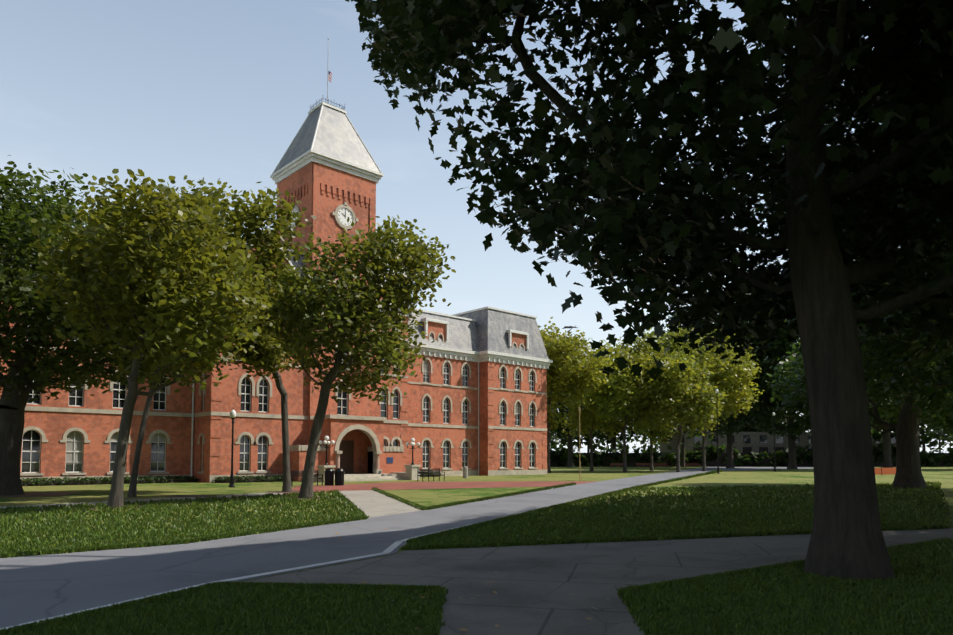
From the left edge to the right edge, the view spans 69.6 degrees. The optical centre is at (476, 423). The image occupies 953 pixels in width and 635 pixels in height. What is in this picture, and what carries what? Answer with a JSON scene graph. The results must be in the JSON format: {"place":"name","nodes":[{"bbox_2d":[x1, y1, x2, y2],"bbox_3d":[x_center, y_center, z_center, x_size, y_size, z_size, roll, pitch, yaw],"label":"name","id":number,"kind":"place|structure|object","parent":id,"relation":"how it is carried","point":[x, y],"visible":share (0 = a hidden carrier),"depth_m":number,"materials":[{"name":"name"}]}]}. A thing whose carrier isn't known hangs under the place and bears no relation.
{"place":"outdoors","nodes":[
{"label":"outdoors","id":0,"kind":"place"},
{"bbox_2d":[0,467,952,634],"bbox_3d":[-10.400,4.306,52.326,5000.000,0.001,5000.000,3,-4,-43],"label":"ground","id":1,"kind":"structure","parent":0,"point":[430,497],"depth_m":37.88,"materials":[{"name":"green plant"}]},
{"bbox_2d":[0,491,328,509],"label":"mulch rings","id":2,"kind":"object","parent":1,"relation":"on","point":[33,494],"visible":0.4,"depth_m":29.31,"materials":[{"name":"brown soil"}]},
{"bbox_2d":[0,155,247,495],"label":"oak","id":3,"kind":"object","parent":2,"relation":"on","point":[18,237],"visible":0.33,"depth_m":28.66,"materials":[{"name":"green plant"}]},
{"bbox_2d":[18,169,272,507],"bbox_3d":[-10.188,-2.559,22.255,7.731,10.590,7.780,3,-4,-43],"label":"lawn tree","id":4,"kind":"object","parent":2,"relation":"on","point":[217,267],"visible":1,"depth_m":20.93,"materials":[{"name":"green plant"}]},
{"bbox_2d":[228,263,330,491],"bbox_3d":[-9.896,-2.224,33.720,6.088,11.112,6.134,3,-4,-43],"label":"lawn tree","id":5,"kind":"object","parent":2,"relation":"on","point":[263,347],"visible":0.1,"depth_m":32.32,"materials":[{"name":"green plant"}]},
{"bbox_2d":[259,215,455,497],"bbox_3d":[-4.721,-3.018,28.437,7.819,12.182,7.578,3,-4,-43],"label":"lawn tree","id":6,"kind":"object","parent":2,"relation":"on","point":[359,295],"visible":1,"depth_m":27.28,"materials":[{"name":"green plant"}]},
{"bbox_2d":[95,175,316,497],"bbox_3d":[-11.625,-3.485,28.833,8.153,13.133,7.756,3,-4,-43],"label":"lawn tree","id":7,"kind":"object","parent":1,"relation":"on","point":[267,246],"visible":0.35,"depth_m":28.24,"materials":[{"name":"green plant"}]},
{"bbox_2d":[20,473,440,484],"bbox_3d":[-17.391,3.761,46.782,40.888,0.530,4.511,3,-4,-43],"label":"groundcover","id":8,"kind":"object","parent":1,"relation":"on","point":[126,478],"visible":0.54,"depth_m":44.35,"materials":[{"name":"green plant"}]},
{"bbox_2d":[21,474,440,485],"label":"shrubs","id":9,"kind":"object","parent":1,"relation":"on","point":[126,482],"visible":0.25,"depth_m":44.09,"materials":[{"name":"green plant"}]},
{"bbox_2d":[229,408,235,486],"bbox_3d":[-13.605,1.335,38.257,0.340,4.460,0.340,3,-4,-43],"label":"lamp post","id":10,"kind":"object","parent":1,"relation":"on","point":[232,416],"visible":1,"depth_m":38.20,"materials":[{"name":"black metal"}]},
{"bbox_2d":[0,38,552,482],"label":"university hall","id":11,"kind":"structure","parent":1,"relation":"on","point":[474,400],"depth_m":52.59,"materials":[{"name":"brick"}]},
{"bbox_2d":[319,436,334,464],"bbox_3d":[-10.239,1.860,46.837,0.874,2.030,0.860,3,-4,-43],"label":"entrance lamp","id":12,"kind":"object","parent":11,"relation":"on","point":[325,441],"visible":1,"depth_m":46.77,"materials":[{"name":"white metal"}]},
{"bbox_2d":[406,438,419,464],"bbox_3d":[-4.817,2.123,51.867,0.874,2.030,0.860,3,-4,-43],"label":"entrance lamp","id":13,"kind":"object","parent":11,"relation":"on","point":[412,443],"visible":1,"depth_m":51.80,"materials":[{"name":"white metal"}]},
{"bbox_2d":[290,470,322,485],"bbox_3d":[-10.020,3.205,40.122,2.000,0.920,0.630,3,-4,-43],"label":"bench","id":14,"kind":"object","parent":1,"relation":"on","point":[295,474],"visible":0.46,"depth_m":40.12,"materials":[{"name":"black metal"}]},
{"bbox_2d":[417,468,444,481],"bbox_3d":[-3.225,3.668,48.942,2.000,0.920,0.630,3,-4,-43],"label":"bench","id":15,"kind":"object","parent":1,"relation":"on","point":[428,471],"visible":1,"depth_m":49.13,"materials":[{"name":"black metal"}]},
{"bbox_2d":[463,466,467,477],"bbox_3d":[-0.927,4.048,56.868,0.420,0.990,0.410,3,-4,-43],"label":"trash can","id":16,"kind":"object","parent":1,"relation":"on","point":[465,471],"visible":1,"depth_m":56.69,"materials":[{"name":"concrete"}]},
{"bbox_2d":[0,467,952,634],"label":"paths","id":17,"kind":"structure","parent":1,"relation":"on","point":[534,587],"depth_m":10.16,"materials":[{"name":"concrete"}]},
{"bbox_2d":[324,468,333,485],"bbox_3d":[-8.748,3.179,40.765,0.600,1.040,0.585,3,-4,-43],"label":"trash can","id":18,"kind":"object","parent":17,"relation":"on","point":[329,476],"visible":0.96,"depth_m":40.55,"materials":[{"name":"black metal"}]},
{"bbox_2d":[334,468,344,485],"bbox_3d":[-8.140,3.180,40.784,0.600,1.040,0.585,3,-4,-43],"label":"trash can","id":19,"kind":"object","parent":17,"relation":"on","point":[339,476],"visible":0.98,"depth_m":40.55,"materials":[{"name":"black metal"}]},
{"bbox_2d":[579,406,580,480],"bbox_3d":[7.225,1.451,48.022,0.111,5.250,0.111,-1,-3,25],"label":"marker pole","id":20,"kind":"object","parent":17,"relation":"on","point":[579,443],"visible":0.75,"depth_m":48.00,"materials":[{"name":"beige"}]},
{"bbox_2d":[335,521,905,630],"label":"fallen leaves","id":21,"kind":"object","parent":17,"relation":"on","point":[465,629],"visible":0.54,"depth_m":7.73,"materials":[{"name":"brown plant"}]},
{"bbox_2d":[871,411,882,441],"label":"tree","id":22,"kind":"object","parent":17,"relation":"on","point":[875,437],"depth_m":148.24,"materials":[{"name":"green plant"}]},
{"bbox_2d":[538,317,612,472],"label":"locust tree","id":23,"kind":"object","parent":1,"relation":"on","point":[567,369],"visible":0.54,"depth_m":74.98,"materials":[{"name":"green plant"}]},
{"bbox_2d":[549,357,609,466],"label":"tree","id":24,"kind":"object","parent":1,"relation":"on","point":[558,432],"visible":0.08,"depth_m":135.38,"materials":[{"name":"green plant"}]},
{"bbox_2d":[562,375,633,470],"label":"locust tree","id":25,"kind":"object","parent":1,"relation":"on","point":[586,425],"visible":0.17,"depth_m":88.08,"materials":[{"name":"green plant"}]},
{"bbox_2d":[610,463,622,467],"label":"bench","id":26,"kind":"object","parent":1,"relation":"on","point":[616,464],"visible":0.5,"depth_m":120.93,"materials":[{"name":"brown wood"}]},
{"bbox_2d":[594,413,649,448],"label":"tree","id":27,"kind":"object","parent":1,"relation":"on","point":[620,437],"visible":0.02,"depth_m":154.54,"materials":[{"name":"green plant"}]},
{"bbox_2d":[578,327,675,471],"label":"locust tree","id":28,"kind":"object","parent":1,"relation":"on","point":[611,395],"visible":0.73,"depth_m":81.22,"materials":[{"name":"green plant"}]},
{"bbox_2d":[636,463,649,467],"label":"bench","id":29,"kind":"object","parent":1,"relation":"on","point":[642,464],"visible":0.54,"depth_m":121.09,"materials":[{"name":"brown wood"}]},
{"bbox_2d":[345,0,952,580],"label":"oak","id":30,"kind":"object","parent":1,"relation":"on","point":[827,212],"visible":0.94,"depth_m":9.29,"materials":[{"name":"green plant"}]},
{"bbox_2d":[482,28,692,377],"bbox_3d":[1.468,-2.391,7.500,3.223,3.678,1.490,5,-6,-60],"label":"foliage","id":31,"kind":"object","parent":30,"relation":"attached to","point":[633,161],"depth_m":7.14,"materials":[{"name":"green plant"}]},
{"bbox_2d":[629,383,685,470],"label":"locust tree","id":32,"kind":"object","parent":1,"relation":"on","point":[652,433],"visible":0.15,"depth_m":93.30,"materials":[{"name":"green plant"}]},
{"bbox_2d":[653,463,667,467],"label":"bench","id":33,"kind":"object","parent":1,"relation":"on","point":[659,464],"visible":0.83,"depth_m":121.20,"materials":[{"name":"brown wood"}]},
{"bbox_2d":[639,424,686,441],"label":"tree","id":34,"kind":"object","parent":1,"relation":"on","point":[660,433],"depth_m":163.75,"materials":[{"name":"green plant"}]},
{"bbox_2d":[631,349,729,471],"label":"locust tree","id":35,"kind":"object","parent":1,"relation":"on","point":[696,393],"visible":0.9,"depth_m":79.86,"materials":[{"name":"green plant"}]},
{"bbox_2d":[685,463,700,467],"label":"bench","id":36,"kind":"object","parent":1,"relation":"on","point":[692,464],"visible":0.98,"depth_m":121.37,"materials":[{"name":"brown wood"}]},
{"bbox_2d":[656,325,764,470],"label":"locust tree","id":37,"kind":"object","parent":1,"relation":"on","point":[718,364],"visible":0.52,"depth_m":87.26,"materials":[{"name":"green plant"}]},
{"bbox_2d":[715,389,719,473],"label":"lamp post","id":38,"kind":"object","parent":1,"relation":"on","point":[718,469],"visible":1,"depth_m":74.69,"materials":[{"name":"black metal"}]},
{"bbox_2d":[656,286,794,467],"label":"shade tree","id":39,"kind":"object","parent":1,"relation":"on","point":[728,426],"visible":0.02,"depth_m":120.97,"materials":[{"name":"green plant"}]},
{"bbox_2d":[712,401,786,431],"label":"tree","id":40,"kind":"object","parent":1,"relation":"on","point":[751,429],"depth_m":160.88,"materials":[{"name":"green plant"}]},
{"bbox_2d":[550,378,952,466],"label":"tree line","id":41,"kind":"object","parent":1,"relation":"on","point":[927,437],"visible":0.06,"depth_m":141.12,"materials":[{"name":"green plant"}]},
{"bbox_2d":[550,420,952,466],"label":"hedge","id":42,"kind":"object","parent":1,"relation":"on","point":[632,463],"visible":0.08,"depth_m":141.27,"materials":[{"name":"green plant"}]},
{"bbox_2d":[772,411,775,471],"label":"lamp post","id":43,"kind":"object","parent":1,"relation":"on","point":[773,413],"visible":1,"depth_m":86.65,"materials":[{"name":"black metal"}]},
{"bbox_2d":[660,432,895,452],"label":"building","id":44,"kind":"structure","parent":1,"relation":"on","point":[749,442],"depth_m":149.69,"materials":[{"name":"stone"}]},
{"bbox_2d":[708,282,866,468],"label":"shade tree","id":45,"kind":"object","parent":1,"relation":"on","point":[792,429],"visible":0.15,"depth_m":106.53,"materials":[{"name":"green plant"}]},
{"bbox_2d":[766,217,952,488],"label":"shade tree","id":46,"kind":"object","parent":1,"relation":"on","point":[908,474],"visible":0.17,"depth_m":36.31,"materials":[{"name":"green plant"}]},
{"bbox_2d":[788,105,952,404],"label":"shade tree","id":47,"kind":"object","parent":1,"relation":"on","point":[942,369],"visible":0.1,"depth_m":23.44,"materials":[{"name":"green plant"}]},
{"bbox_2d":[798,336,952,467],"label":"shade tree","id":48,"kind":"object","parent":1,"relation":"on","point":[887,461],"visible":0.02,"depth_m":96.77,"materials":[{"name":"green plant"}]},
{"bbox_2d":[875,462,895,474],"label":"construction fence","id":49,"kind":"object","parent":1,"relation":"on","point":[881,471],"visible":0.17,"depth_m":65.56,"materials":[{"name":"orange plastic"}]},
{"bbox_2d":[920,397,952,433],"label":"shade tree","id":50,"kind":"object","parent":1,"relation":"on","point":[949,421],"visible":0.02,"depth_m":104.61,"materials":[{"name":"green plant"}]},
{"bbox_2d":[0,0,952,452],"label":"sky","id":51,"kind":"structure","parent":0,"point":[212,90],"materials":[{"name":"blue"}]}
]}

